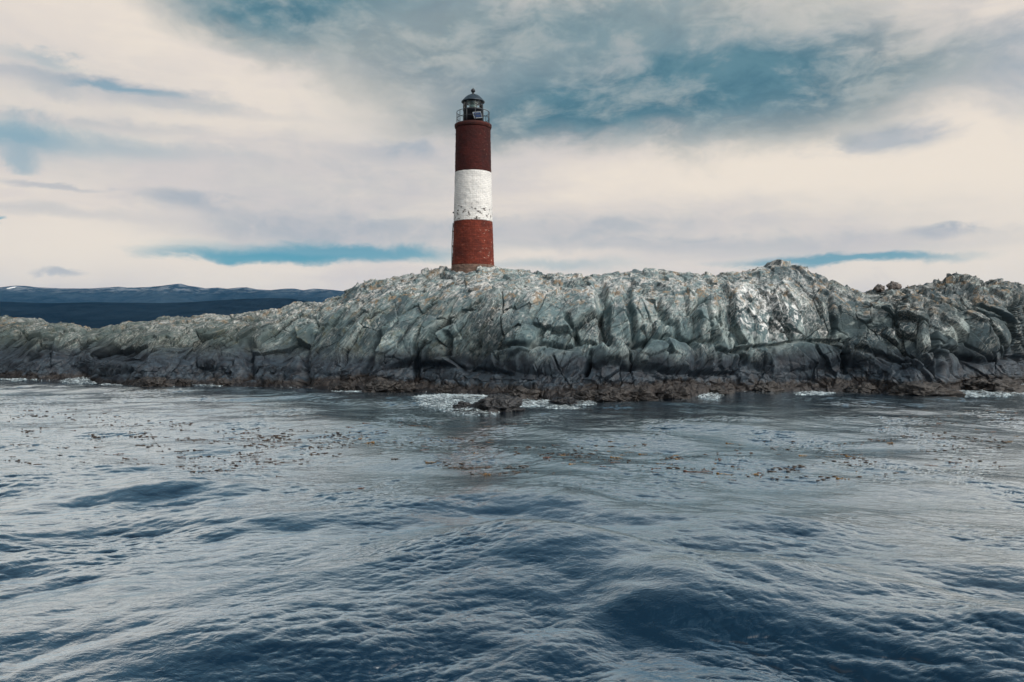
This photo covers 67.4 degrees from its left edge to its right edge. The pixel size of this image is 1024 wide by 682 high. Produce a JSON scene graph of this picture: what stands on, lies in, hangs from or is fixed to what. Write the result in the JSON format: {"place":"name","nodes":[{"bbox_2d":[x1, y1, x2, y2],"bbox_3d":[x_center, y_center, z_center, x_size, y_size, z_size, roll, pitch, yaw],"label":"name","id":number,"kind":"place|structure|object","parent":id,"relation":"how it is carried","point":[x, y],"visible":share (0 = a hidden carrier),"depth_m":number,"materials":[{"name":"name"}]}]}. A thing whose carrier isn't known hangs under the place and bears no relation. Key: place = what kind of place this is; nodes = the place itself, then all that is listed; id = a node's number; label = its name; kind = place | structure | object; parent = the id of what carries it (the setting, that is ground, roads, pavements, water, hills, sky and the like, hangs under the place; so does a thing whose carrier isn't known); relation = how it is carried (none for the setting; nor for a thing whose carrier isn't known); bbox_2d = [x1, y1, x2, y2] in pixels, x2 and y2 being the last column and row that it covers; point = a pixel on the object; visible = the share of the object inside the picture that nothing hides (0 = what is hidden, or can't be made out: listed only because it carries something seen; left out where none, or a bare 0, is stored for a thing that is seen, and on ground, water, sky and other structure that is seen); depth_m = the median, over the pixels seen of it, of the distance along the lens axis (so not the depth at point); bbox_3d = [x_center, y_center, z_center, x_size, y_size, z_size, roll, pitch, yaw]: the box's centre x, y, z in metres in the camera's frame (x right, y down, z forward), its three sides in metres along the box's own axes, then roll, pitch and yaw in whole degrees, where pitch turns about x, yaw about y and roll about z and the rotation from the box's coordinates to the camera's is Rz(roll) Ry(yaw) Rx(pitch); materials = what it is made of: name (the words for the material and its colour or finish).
{"place":"outdoors","nodes":[
{"label":"outdoors","id":0,"kind":"place"},
{"bbox_2d":[0,298,311,328],"bbox_3d":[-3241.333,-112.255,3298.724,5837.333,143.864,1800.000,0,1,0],"label":"wooded hills","id":1,"kind":"structure","parent":0,"point":[91,315],"depth_m":2894.90,"materials":[{"name":"blue"}]},
{"bbox_2d":[0,284,343,302],"bbox_3d":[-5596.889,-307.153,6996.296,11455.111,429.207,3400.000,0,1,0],"label":"hills","id":2,"kind":"structure","parent":0,"point":[174,293],"depth_m":6543.43,"materials":[{"name":"blue"}]},
{"bbox_2d":[0,378,1023,681],"bbox_3d":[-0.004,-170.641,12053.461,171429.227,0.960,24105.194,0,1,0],"label":"sea","id":3,"kind":"structure","parent":0,"point":[406,564],"depth_m":13.07,"materials":[{"name":"liquid"}]},
{"bbox_2d":[452,401,473,409],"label":"wave washed rock","id":4,"kind":"object","parent":3,"relation":"in","point":[460,405],"visible":0.64,"depth_m":34.99,"materials":[{"name":"grey stone"}]},
{"bbox_2d":[465,393,525,412],"bbox_3d":[-0.793,2.890,34.685,2.760,1.044,1.641,0,1,-9],"label":"wave washed rock","id":5,"kind":"object","parent":3,"relation":"in","point":[493,403],"visible":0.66,"depth_m":34.15,"materials":[{"name":"grey stone"}]},
{"bbox_2d":[0,377,1022,414],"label":"sea foam","id":6,"kind":"object","parent":3,"relation":"on","point":[470,395],"visible":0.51,"depth_m":40.11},
{"bbox_2d":[9,410,1017,480],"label":"kelp crumbs","id":7,"kind":"object","parent":3,"relation":"on","point":[279,437],"visible":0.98,"depth_m":23.37,"materials":[{"name":"brown plant"}]},
{"bbox_2d":[547,397,578,404],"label":"wave washed rock","id":8,"kind":"object","parent":3,"relation":"on","point":[563,400],"visible":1,"depth_m":37.20,"materials":[{"name":"grey stone"}]},
{"bbox_2d":[683,470,710,471],"bbox_3d":[4.713,3.302,19.462,0.751,0.054,0.054,0,1,7],"label":"kelp stalk","id":9,"kind":"object","parent":3,"relation":"on","point":[695,471],"visible":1,"depth_m":19.46,"materials":[{"name":"brown plant"}]},
{"bbox_2d":[0,259,1023,400],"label":"island","id":10,"kind":"structure","parent":0,"point":[480,330],"depth_m":45.66,"materials":[{"name":"grey stone"}]},
{"bbox_2d":[135,376,174,386],"bbox_3d":[-21.848,2.617,46.757,2.722,0.969,1.771,0,1,10],"label":"shore boulder","id":11,"kind":"object","parent":10,"relation":"on","point":[147,381],"visible":0.62,"depth_m":46.41,"materials":[{"name":"stone"}]},
{"bbox_2d":[174,378,193,385],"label":"shore boulder","id":12,"kind":"object","parent":10,"relation":"on","point":[184,382],"visible":0.84,"depth_m":48.54,"materials":[{"name":"stone"}]},
{"bbox_2d":[213,378,234,385],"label":"shore boulder","id":13,"kind":"object","parent":10,"relation":"on","point":[221,381],"visible":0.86,"depth_m":48.86,"materials":[{"name":"stone"}]},
{"bbox_2d":[330,382,354,390],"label":"shore boulder","id":14,"kind":"object","parent":10,"relation":"on","point":[343,386],"visible":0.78,"depth_m":44.79,"materials":[{"name":"stone"}]},
{"bbox_2d":[360,377,401,392],"bbox_3d":[-7.527,2.614,44.214,2.779,1.058,1.846,0,1,-2],"label":"shore boulder","id":15,"kind":"object","parent":10,"relation":"on","point":[379,384],"visible":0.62,"depth_m":43.67,"materials":[{"name":"stone"}]},
{"bbox_2d":[393,382,417,392],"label":"shore boulder","id":16,"kind":"object","parent":10,"relation":"on","point":[407,387],"visible":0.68,"depth_m":43.95,"materials":[{"name":"grey stone"}]},
{"bbox_2d":[432,384,452,392],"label":"shore boulder","id":17,"kind":"object","parent":10,"relation":"on","point":[444,388],"visible":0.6,"depth_m":43.08,"materials":[{"name":"grey stone"}]},
{"bbox_2d":[451,88,494,272],"bbox_3d":[-2.624,-10.436,51.850,3.025,13.222,3.016,0,1,0],"label":"lighthouse","id":18,"kind":"object","parent":10,"relation":"on","point":[472,240],"visible":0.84,"depth_m":50.78,"materials":[{"name":"brick"}]},
{"bbox_2d":[506,386,541,399],"bbox_3d":[0.569,2.726,40.023,1.959,0.784,1.295,0,1,-22],"label":"shore boulder","id":19,"kind":"object","parent":10,"relation":"on","point":[524,393],"visible":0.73,"depth_m":39.73,"materials":[{"name":"grey stone"}]},
{"bbox_2d":[574,389,598,401],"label":"shore boulder","id":20,"kind":"object","parent":10,"relation":"on","point":[588,395],"visible":0.76,"depth_m":38.55,"materials":[{"name":"grey stone"}]},
{"bbox_2d":[594,387,638,401],"bbox_3d":[5.154,2.726,38.795,2.343,0.878,1.610,0,1,-19],"label":"shore boulder","id":21,"kind":"object","parent":10,"relation":"on","point":[610,394],"visible":0.69,"depth_m":38.35,"materials":[{"name":"grey stone"}]},
{"bbox_2d":[629,386,658,400],"bbox_3d":[6.364,2.719,38.818,2.204,0.832,1.270,0,1,25],"label":"shore boulder","id":22,"kind":"object","parent":10,"relation":"on","point":[643,393],"visible":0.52,"depth_m":38.38,"materials":[{"name":"grey stone"}]},
{"bbox_2d":[655,388,690,398],"bbox_3d":[8.293,2.750,39.602,2.060,0.735,1.286,0,1,23],"label":"shore boulder","id":23,"kind":"object","parent":10,"relation":"on","point":[680,393],"visible":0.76,"depth_m":39.25,"materials":[{"name":"grey stone"}]},
{"bbox_2d":[709,386,734,394],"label":"shore boulder","id":24,"kind":"object","parent":10,"relation":"on","point":[717,389],"visible":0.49,"depth_m":41.01,"materials":[{"name":"grey stone"}]},
{"bbox_2d":[752,381,785,391],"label":"shore boulder","id":25,"kind":"object","parent":10,"relation":"on","point":[771,386],"visible":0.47,"depth_m":42.12,"materials":[{"name":"grey stone"}]},
{"bbox_2d":[843,382,877,392],"bbox_3d":[19.578,2.671,43.165,1.962,0.751,1.318,0,1,22],"label":"shore boulder","id":26,"kind":"object","parent":10,"relation":"on","point":[865,387],"visible":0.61,"depth_m":42.92,"materials":[{"name":"grey stone"}]},
{"bbox_2d":[873,284,884,291],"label":"summit boulder","id":27,"kind":"object","parent":10,"relation":"on","point":[879,287],"visible":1,"depth_m":50.72,"materials":[{"name":"grey stone"}]},
{"bbox_2d":[886,281,901,289],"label":"summit boulder","id":28,"kind":"object","parent":10,"relation":"on","point":[893,285],"visible":0.93,"depth_m":50.73,"materials":[{"name":"grey stone"}]},
{"bbox_2d":[888,380,965,396],"bbox_3d":[21.529,2.679,40.324,4.228,1.222,2.111,0,1,7],"label":"rock ledge","id":29,"kind":"object","parent":10,"relation":"on","point":[917,388],"visible":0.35,"depth_m":39.80,"materials":[{"name":"grey stone"}]},
{"bbox_2d":[960,378,1023,393],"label":"rock ledge","id":30,"kind":"object","parent":10,"relation":"on","point":[996,385],"visible":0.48,"depth_m":42.53,"materials":[{"name":"stone"}]},
{"bbox_2d":[0,0,1023,291],"label":"sky","id":31,"kind":"structure","parent":0,"point":[863,145],"materials":[{"name":"white"}]}
]}

